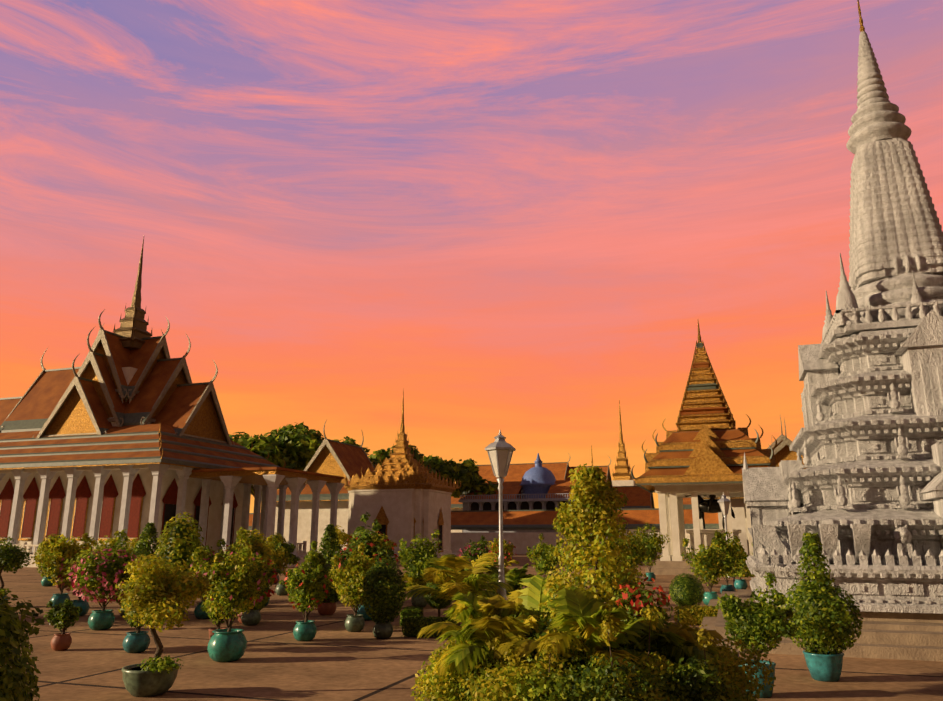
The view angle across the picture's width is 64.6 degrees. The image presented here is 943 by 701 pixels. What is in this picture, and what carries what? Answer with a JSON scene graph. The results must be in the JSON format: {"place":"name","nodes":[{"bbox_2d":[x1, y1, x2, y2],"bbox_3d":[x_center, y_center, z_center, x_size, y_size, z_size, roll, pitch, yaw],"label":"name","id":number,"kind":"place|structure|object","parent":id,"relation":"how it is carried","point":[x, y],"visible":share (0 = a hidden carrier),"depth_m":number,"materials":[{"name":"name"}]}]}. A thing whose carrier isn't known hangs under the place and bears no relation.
{"place":"outdoors","nodes":[
{"label":"outdoors","id":0,"kind":"place"},
{"bbox_2d":[238,552,284,575],"bbox_3d":[-5.723,5.779,18.764,1.744,1.390,1.690,9,-17,-33],"label":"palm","id":1,"kind":"object","parent":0,"point":[279,571],"depth_m":18.78,"materials":[{"name":"green plant"}]},
{"bbox_2d":[401,572,429,590],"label":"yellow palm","id":2,"kind":"object","parent":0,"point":[410,579],"visible":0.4,"depth_m":19.25,"materials":[{"name":"green plant"}]},
{"bbox_2d":[441,554,463,569],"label":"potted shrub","id":3,"kind":"object","parent":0,"point":[451,555],"visible":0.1,"depth_m":24.12,"materials":[{"name":"green plant"}]},
{"bbox_2d":[453,569,484,589],"bbox_3d":[-0.051,6.348,20.192,1.654,0.977,1.453,-5,-15,18],"label":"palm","id":4,"kind":"object","parent":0,"point":[481,573],"visible":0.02,"depth_m":20.11,"materials":[{"name":"green plant"}]},
{"bbox_2d":[0,553,942,700],"bbox_3d":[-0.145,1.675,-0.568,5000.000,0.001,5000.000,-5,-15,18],"label":"ground","id":5,"kind":"structure","parent":0,"point":[334,659],"depth_m":10.69,"materials":[{"name":"brown stone"}]},
{"bbox_2d":[0,537,31,599],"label":"potted shrub","id":6,"kind":"object","parent":5,"relation":"on","point":[11,556],"visible":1,"depth_m":19.31,"materials":[{"name":"green plant"}]},
{"bbox_2d":[0,592,44,700],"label":"clipped bush","id":7,"kind":"object","parent":5,"relation":"on","point":[15,679],"visible":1,"depth_m":4.23,"materials":[{"name":"green plant"}]},
{"bbox_2d":[35,534,63,586],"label":"potted shrub","id":8,"kind":"object","parent":5,"relation":"on","point":[45,582],"visible":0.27,"depth_m":27.23,"materials":[{"name":"green plant"}]},
{"bbox_2d":[31,534,94,606],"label":"potted shrub","id":9,"kind":"object","parent":5,"relation":"on","point":[55,554],"visible":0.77,"depth_m":18.98,"materials":[{"name":"green plant"}]},
{"bbox_2d":[43,598,82,650],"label":"potted plant","id":10,"kind":"object","parent":5,"relation":"on","point":[65,614],"visible":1,"depth_m":11.94,"materials":[{"name":"green plant"}]},
{"bbox_2d":[54,533,103,616],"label":"potted shrub","id":11,"kind":"object","parent":5,"relation":"on","point":[70,552],"visible":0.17,"depth_m":17.05,"materials":[{"name":"green plant"}]},
{"bbox_2d":[63,529,140,629],"bbox_3d":[-7.244,4.518,14.800,1.353,1.919,1.391,-10,-17,36],"label":"potted flowering shrub","id":12,"kind":"object","parent":5,"relation":"on","point":[99,576],"visible":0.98,"depth_m":14.54,"materials":[{"name":"green plant"}]},
{"bbox_2d":[92,531,132,558],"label":"potted shrub","id":13,"kind":"object","parent":5,"relation":"on","point":[111,542],"visible":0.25,"depth_m":24.24,"materials":[{"name":"green plant"}]},
{"bbox_2d":[112,581,126,617],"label":"potted shrub","id":14,"kind":"object","parent":5,"relation":"on","point":[121,613],"visible":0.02,"depth_m":16.61,"materials":[{"name":"green plant"}]},
{"bbox_2d":[120,601,149,652],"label":"potted plant","id":15,"kind":"object","parent":5,"relation":"on","point":[137,641],"visible":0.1,"depth_m":11.66,"materials":[{"name":"green plant"}]},
{"bbox_2d":[125,537,144,554],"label":"potted shrub","id":16,"kind":"object","parent":5,"relation":"on","point":[133,543],"visible":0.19,"depth_m":28.24,"materials":[{"name":"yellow plant"}]},
{"bbox_2d":[131,522,161,565],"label":"potted shrub","id":17,"kind":"object","parent":5,"relation":"on","point":[150,530],"visible":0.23,"depth_m":20.87,"materials":[{"name":"green plant"}]},
{"bbox_2d":[114,554,210,696],"bbox_3d":[-3.635,3.190,8.737,1.073,1.563,1.114,-5,-15,18],"label":"potted tree","id":18,"kind":"object","parent":5,"relation":"on","point":[151,589],"visible":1,"depth_m":8.54,"materials":[{"name":"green plant"}]},
{"bbox_2d":[0,238,343,566],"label":"temple","id":19,"kind":"structure","parent":5,"relation":"on","point":[122,427],"depth_m":50.19,"materials":[{"name":"tile"}]},
{"bbox_2d":[153,512,205,619],"bbox_3d":[-6.568,4.806,16.760,1.121,2.310,1.120,-5,-15,18],"label":"potted shrub","id":20,"kind":"object","parent":5,"relation":"on","point":[179,541],"visible":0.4,"depth_m":16.62,"materials":[{"name":"green plant"}]},
{"bbox_2d":[179,539,237,618],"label":"potted plant","id":21,"kind":"object","parent":5,"relation":"on","point":[199,613],"visible":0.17,"depth_m":16.44,"materials":[{"name":"green plant"}]},
{"bbox_2d":[201,597,229,638],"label":"potted plant","id":22,"kind":"object","parent":5,"relation":"on","point":[217,620],"visible":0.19,"depth_m":12.49,"materials":[{"name":"green plant"}]},
{"bbox_2d":[200,548,230,601],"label":"potted shrub","id":23,"kind":"object","parent":5,"relation":"on","point":[212,561],"depth_m":20.68,"materials":[{"name":"green plant"}]},
{"bbox_2d":[187,527,272,661],"bbox_3d":[-3.596,3.617,11.184,1.161,1.919,1.167,-12,-18,40],"label":"potted shrub","id":24,"kind":"object","parent":5,"relation":"on","point":[235,581],"visible":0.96,"depth_m":10.96,"materials":[{"name":"green plant"}]},
{"bbox_2d":[227,549,278,625],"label":"potted plant","id":25,"kind":"object","parent":5,"relation":"on","point":[252,617],"visible":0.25,"depth_m":15.35,"materials":[{"name":"green plant"}]},
{"bbox_2d":[237,583,269,623],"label":"potted shrub","id":26,"kind":"object","parent":5,"relation":"on","point":[260,605],"visible":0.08,"depth_m":15.47,"materials":[{"name":"green plant"}]},
{"bbox_2d":[234,529,273,579],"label":"potted shrub","id":27,"kind":"object","parent":5,"relation":"on","point":[256,540],"visible":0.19,"depth_m":17.35,"materials":[{"name":"green plant"}]},
{"bbox_2d":[229,432,283,453],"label":"tree","id":28,"kind":"object","parent":5,"relation":"on","point":[237,439],"visible":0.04,"depth_m":87.28,"materials":[{"name":"green plant"}]},
{"bbox_2d":[243,434,301,527],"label":"tree","id":29,"kind":"object","parent":5,"relation":"on","point":[277,457],"visible":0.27,"depth_m":84.42,"materials":[{"name":"green plant"}]},
{"bbox_2d":[261,537,288,606],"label":"potted plant","id":30,"kind":"object","parent":5,"relation":"on","point":[277,555],"visible":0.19,"depth_m":19.76,"materials":[{"name":"green plant"}]},
{"bbox_2d":[265,533,286,583],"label":"potted shrub","id":31,"kind":"object","parent":5,"relation":"on","point":[277,538],"visible":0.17,"depth_m":29.15,"materials":[{"name":"green plant"}]},
{"bbox_2d":[272,542,300,595],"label":"potted shrub","id":32,"kind":"object","parent":5,"relation":"on","point":[281,586],"visible":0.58,"depth_m":23.23,"materials":[{"name":"green plant"}]},
{"bbox_2d":[264,422,310,456],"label":"tree","id":33,"kind":"object","parent":5,"relation":"on","point":[284,435],"visible":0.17,"depth_m":89.23,"materials":[{"name":"green plant"}]},
{"bbox_2d":[282,429,326,470],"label":"tree","id":34,"kind":"object","parent":5,"relation":"on","point":[306,452],"visible":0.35,"depth_m":86.37,"materials":[{"name":"green plant"}]},
{"bbox_2d":[284,541,333,640],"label":"potted shrub","id":35,"kind":"object","parent":5,"relation":"on","point":[303,587],"visible":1,"depth_m":13.08,"materials":[{"name":"green plant"}]},
{"bbox_2d":[254,420,374,552],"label":"gate pavilion","id":36,"kind":"structure","parent":5,"relation":"on","point":[334,457],"depth_m":73.10,"materials":[{"name":"paint"}]},
{"bbox_2d":[317,564,342,614],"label":"potted shrub","id":37,"kind":"object","parent":5,"relation":"on","point":[328,607],"visible":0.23,"depth_m":17.21,"materials":[{"name":"green plant"}]},
{"bbox_2d":[316,524,344,564],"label":"potted shrub","id":38,"kind":"object","parent":5,"relation":"on","point":[328,543],"visible":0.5,"depth_m":22.78,"materials":[{"name":"green plant"}]},
{"bbox_2d":[327,525,355,551],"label":"potted shrub","id":39,"kind":"object","parent":5,"relation":"on","point":[343,537],"visible":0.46,"depth_m":30.20,"materials":[{"name":"green plant"}]},
{"bbox_2d":[328,542,375,631],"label":"potted shrub","id":40,"kind":"object","parent":5,"relation":"on","point":[349,582],"visible":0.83,"depth_m":14.38,"materials":[{"name":"green plant"}]},
{"bbox_2d":[341,526,364,601],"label":"potted shrub","id":41,"kind":"object","parent":5,"relation":"on","point":[353,542],"visible":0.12,"depth_m":21.16,"materials":[{"name":"green plant"}]},
{"bbox_2d":[334,436,380,466],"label":"tree","id":42,"kind":"object","parent":5,"relation":"on","point":[348,440],"visible":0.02,"depth_m":94.76,"materials":[{"name":"green plant"}]},
{"bbox_2d":[331,512,402,620],"bbox_3d":[-2.277,4.755,16.538,1.615,2.300,1.365,-5,-15,18],"label":"potted shrub","id":43,"kind":"object","parent":5,"relation":"on","point":[377,552],"visible":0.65,"depth_m":16.34,"materials":[{"name":"green plant"}]},
{"bbox_2d":[368,449,391,464],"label":"tree","id":44,"kind":"object","parent":5,"relation":"on","point":[378,453],"visible":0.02,"depth_m":98.72,"materials":[{"name":"green plant"}]},
{"bbox_2d":[371,534,396,549],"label":"potted shrub","id":45,"kind":"object","parent":5,"relation":"on","point":[389,542],"visible":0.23,"depth_m":25.65,"materials":[{"name":"green plant"}]},
{"bbox_2d":[362,558,406,638],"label":"potted shrub","id":46,"kind":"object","parent":5,"relation":"on","point":[385,587],"depth_m":13.30,"materials":[{"name":"green plant"}]},
{"bbox_2d":[341,388,462,559],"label":"pavilion","id":47,"kind":"structure","parent":5,"relation":"on","point":[400,493],"depth_m":60.74,"materials":[{"name":"white paint"}]},
{"bbox_2d":[384,445,435,473],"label":"tree","id":48,"kind":"object","parent":5,"relation":"on","point":[417,456],"visible":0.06,"depth_m":96.58,"materials":[{"name":"green plant"}]},
{"bbox_2d":[399,606,423,626],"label":"hedge","id":49,"kind":"object","parent":5,"relation":"on","point":[407,611],"visible":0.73,"depth_m":15.07,"materials":[{"name":"green plant"}]},
{"bbox_2d":[397,529,441,606],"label":"potted shrub","id":50,"kind":"object","parent":5,"relation":"on","point":[416,560],"visible":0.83,"depth_m":19.27,"materials":[{"name":"green plant"}]},
{"bbox_2d":[401,616,457,637],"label":"hedge","id":51,"kind":"object","parent":5,"relation":"on","point":[413,626],"visible":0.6,"depth_m":13.49,"materials":[{"name":"green plant"}]},
{"bbox_2d":[424,579,451,616],"bbox_3d":[-0.674,5.232,15.663,0.674,0.950,0.675,-5,-15,18],"label":"topiary ball","id":52,"kind":"object","parent":5,"relation":"on","point":[437,603],"visible":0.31,"depth_m":15.47,"materials":[{"name":"green plant"}]},
{"bbox_2d":[420,455,460,483],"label":"tree","id":53,"kind":"object","parent":5,"relation":"on","point":[449,468],"visible":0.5,"depth_m":98.83,"materials":[{"name":"green plant"}]},
{"bbox_2d":[400,552,512,625],"bbox_3d":[-0.318,4.764,14.811,2.446,1.448,2.148,3,-14,-12],"label":"yellow palm","id":54,"kind":"object","parent":5,"relation":"on","point":[450,581],"visible":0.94,"depth_m":14.79,"materials":[{"name":"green plant"}]},
{"bbox_2d":[448,458,498,497],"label":"tree","id":55,"kind":"object","parent":5,"relation":"on","point":[469,477],"visible":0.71,"depth_m":100.78,"materials":[{"name":"green plant"}]},
{"bbox_2d":[457,535,489,567],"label":"potted shrub","id":56,"kind":"object","parent":5,"relation":"on","point":[473,551],"visible":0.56,"depth_m":28.80,"materials":[{"name":"green plant"}]},
{"bbox_2d":[248,508,718,554],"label":"gallery","id":57,"kind":"object","parent":5,"relation":"on","point":[512,520],"visible":0.21,"depth_m":80.52,"materials":[{"name":"white paint"}]},
{"bbox_2d":[476,558,519,587],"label":"fern","id":58,"kind":"object","parent":5,"relation":"on","point":[493,572],"visible":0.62,"depth_m":24.51,"materials":[{"name":"green plant"}]},
{"bbox_2d":[485,430,515,599],"bbox_3d":[0.608,3.618,15.428,0.589,3.970,0.680,-5,-15,18],"label":"lamp post","id":59,"kind":"object","parent":5,"relation":"on","point":[499,449],"visible":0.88,"depth_m":15.57,"materials":[{"name":"white metal"}]},
{"bbox_2d":[487,534,515,566],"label":"potted shrub","id":60,"kind":"object","parent":5,"relation":"on","point":[507,550],"visible":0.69,"depth_m":31.74,"materials":[{"name":"green plant"}]},
{"bbox_2d":[483,563,534,597],"bbox_3d":[0.812,5.840,18.450,1.557,1.120,1.295,10,-17,-36],"label":"green palm","id":61,"kind":"object","parent":5,"relation":"on","point":[514,576],"visible":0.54,"depth_m":18.37,"materials":[{"name":"green plant"}]},
{"bbox_2d":[451,453,612,532],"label":"palace hall","id":62,"kind":"structure","parent":5,"relation":"on","point":[558,470],"depth_m":144.15,"materials":[{"name":"tile"}]},
{"bbox_2d":[458,453,609,532],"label":"domed building","id":63,"kind":"structure","parent":5,"relation":"on","point":[538,487],"depth_m":99.47,"materials":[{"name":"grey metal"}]},
{"bbox_2d":[526,533,563,577],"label":"shrub","id":64,"kind":"object","parent":5,"relation":"on","point":[544,558],"visible":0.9,"depth_m":23.73,"materials":[{"name":"green plant"}]},
{"bbox_2d":[411,604,775,700],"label":"planter shrubs","id":65,"kind":"object","parent":5,"relation":"on","point":[689,679],"visible":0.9,"depth_m":5.32,"materials":[{"name":"green plant"}]},
{"bbox_2d":[417,592,524,644],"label":"fern","id":66,"kind":"object","parent":65,"relation":"in","point":[465,608],"visible":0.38,"depth_m":6.43,"materials":[{"name":"green plant"}]},
{"bbox_2d":[433,614,567,676],"bbox_3d":[0.315,2.491,5.950,1.123,0.771,1.289,-5,-15,18],"label":"fern","id":67,"kind":"object","parent":65,"relation":"in","point":[460,658],"visible":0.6,"depth_m":5.77,"materials":[{"name":"green plant"}]},
{"bbox_2d":[461,574,560,658],"bbox_3d":[0.629,2.500,6.511,1.327,1.024,1.186,4,-15,-16],"label":"planter palm","id":68,"kind":"object","parent":65,"relation":"in","point":[527,599],"visible":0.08,"depth_m":6.78,"materials":[{"name":"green plant"}]},
{"bbox_2d":[493,587,663,679],"bbox_3d":[0.817,2.308,5.622,1.308,0.967,0.918,1,-14,-3],"label":"planter palm","id":69,"kind":"object","parent":65,"relation":"in","point":[580,615],"visible":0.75,"depth_m":5.57,"materials":[{"name":"green plant"}]},
{"bbox_2d":[538,463,656,630],"bbox_3d":[1.069,2.017,6.384,1.187,2.103,1.180,-5,-15,18],"label":"conical shrub","id":70,"kind":"object","parent":65,"relation":"in","point":[595,499],"visible":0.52,"depth_m":6.38,"materials":[{"name":"green plant"}]},
{"bbox_2d":[612,576,672,632],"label":"flowering shrub","id":71,"kind":"object","parent":65,"relation":"in","point":[637,605],"visible":0.77,"depth_m":5.90,"materials":[{"name":"plant"}]},
{"bbox_2d":[651,605,669,622],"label":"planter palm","id":72,"kind":"object","parent":65,"relation":"in","point":[662,613],"depth_m":6.61,"materials":[{"name":"green plant"}]},
{"bbox_2d":[598,620,725,670],"bbox_3d":[1.435,2.511,5.929,1.151,0.722,0.997,-5,-15,18],"label":"planter palm","id":73,"kind":"object","parent":65,"relation":"in","point":[678,645],"visible":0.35,"depth_m":5.76,"materials":[{"name":"green plant"}]},
{"bbox_2d":[591,551,621,598],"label":"shrub","id":74,"kind":"object","parent":5,"relation":"on","point":[592,567],"visible":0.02,"depth_m":21.80,"materials":[{"name":"green plant"}]},
{"bbox_2d":[610,531,646,568],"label":"shrub","id":75,"kind":"object","parent":5,"relation":"on","point":[639,552],"visible":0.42,"depth_m":26.61,"materials":[{"name":"green plant"}]},
{"bbox_2d":[613,486,659,531],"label":"palace hall","id":76,"kind":"structure","parent":5,"relation":"on","point":[639,497],"depth_m":141.17,"materials":[{"name":"tile"}]},
{"bbox_2d":[612,400,635,485],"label":"spire","id":77,"kind":"structure","parent":76,"relation":"on","point":[621,475],"depth_m":196.03,"materials":[{"name":"gold metal"}]},
{"bbox_2d":[633,522,670,580],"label":"shrub","id":78,"kind":"object","parent":5,"relation":"on","point":[652,542],"visible":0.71,"depth_m":30.47,"materials":[{"name":"green plant"}]},
{"bbox_2d":[669,573,704,605],"bbox_3d":[4.947,5.600,17.139,0.808,0.951,0.814,-5,-15,18],"label":"topiary ball","id":79,"kind":"object","parent":5,"relation":"on","point":[686,589],"visible":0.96,"depth_m":16.93,"materials":[{"name":"green plant"}]},
{"bbox_2d":[674,605,720,624],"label":"yellow hedge","id":80,"kind":"object","parent":5,"relation":"on","point":[699,613],"visible":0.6,"depth_m":15.36,"materials":[{"name":"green plant"}]},
{"bbox_2d":[683,498,718,531],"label":"building","id":81,"kind":"structure","parent":5,"relation":"on","point":[687,503],"depth_m":115.71,"materials":[{"name":"metal"}]},
{"bbox_2d":[631,321,776,575],"bbox_3d":[12.380,4.739,39.209,7.215,13.300,7.215,-5,-15,18],"label":"statue canopy","id":82,"kind":"object","parent":5,"relation":"on","point":[697,456],"visible":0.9,"depth_m":36.91,"materials":[{"name":"tile"}]},
{"bbox_2d":[681,538,726,604],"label":"shrub","id":83,"kind":"object","parent":5,"relation":"on","point":[708,564],"visible":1,"depth_m":19.75,"materials":[{"name":"green plant"}]},
{"bbox_2d":[717,493,733,577],"bbox_3d":[11.520,8.301,33.694,0.589,3.720,0.680,-5,-15,18],"label":"lamp post","id":84,"kind":"object","parent":5,"relation":"on","point":[724,502],"visible":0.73,"depth_m":33.82,"materials":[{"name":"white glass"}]},
{"bbox_2d":[710,529,743,593],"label":"shrub","id":85,"kind":"object","parent":5,"relation":"on","point":[729,549],"visible":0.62,"depth_m":22.67,"materials":[{"name":"green plant"}]},
{"bbox_2d":[723,544,755,589],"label":"shrub","id":86,"kind":"object","parent":5,"relation":"on","point":[739,583],"visible":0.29,"depth_m":25.40,"materials":[{"name":"green plant"}]},
{"bbox_2d":[702,416,805,554],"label":"hall","id":87,"kind":"structure","parent":5,"relation":"on","point":[782,451],"depth_m":63.38,"materials":[{"name":"white metal"}]},
{"bbox_2d":[715,572,797,697],"bbox_3d":[3.332,3.291,8.723,0.883,1.360,0.855,-5,-15,18],"label":"potted shrub","id":88,"kind":"object","parent":5,"relation":"on","point":[761,624],"visible":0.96,"depth_m":8.57,"materials":[{"name":"green plant"}]},
{"bbox_2d":[778,532,863,681],"bbox_3d":[4.495,3.290,9.680,1.021,1.825,1.030,-5,-15,18],"label":"potted shrub","id":89,"kind":"object","parent":5,"relation":"on","point":[822,618],"visible":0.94,"depth_m":9.42,"materials":[{"name":"green plant"}]},
{"bbox_2d":[700,0,942,661],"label":"stupa","id":90,"kind":"object","parent":5,"relation":"on","point":[861,494],"visible":0.96,"depth_m":14.35,"materials":[{"name":"stone"}]},
{"bbox_2d":[0,0,942,530],"label":"sky","id":91,"kind":"structure","parent":0,"point":[521,219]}
]}

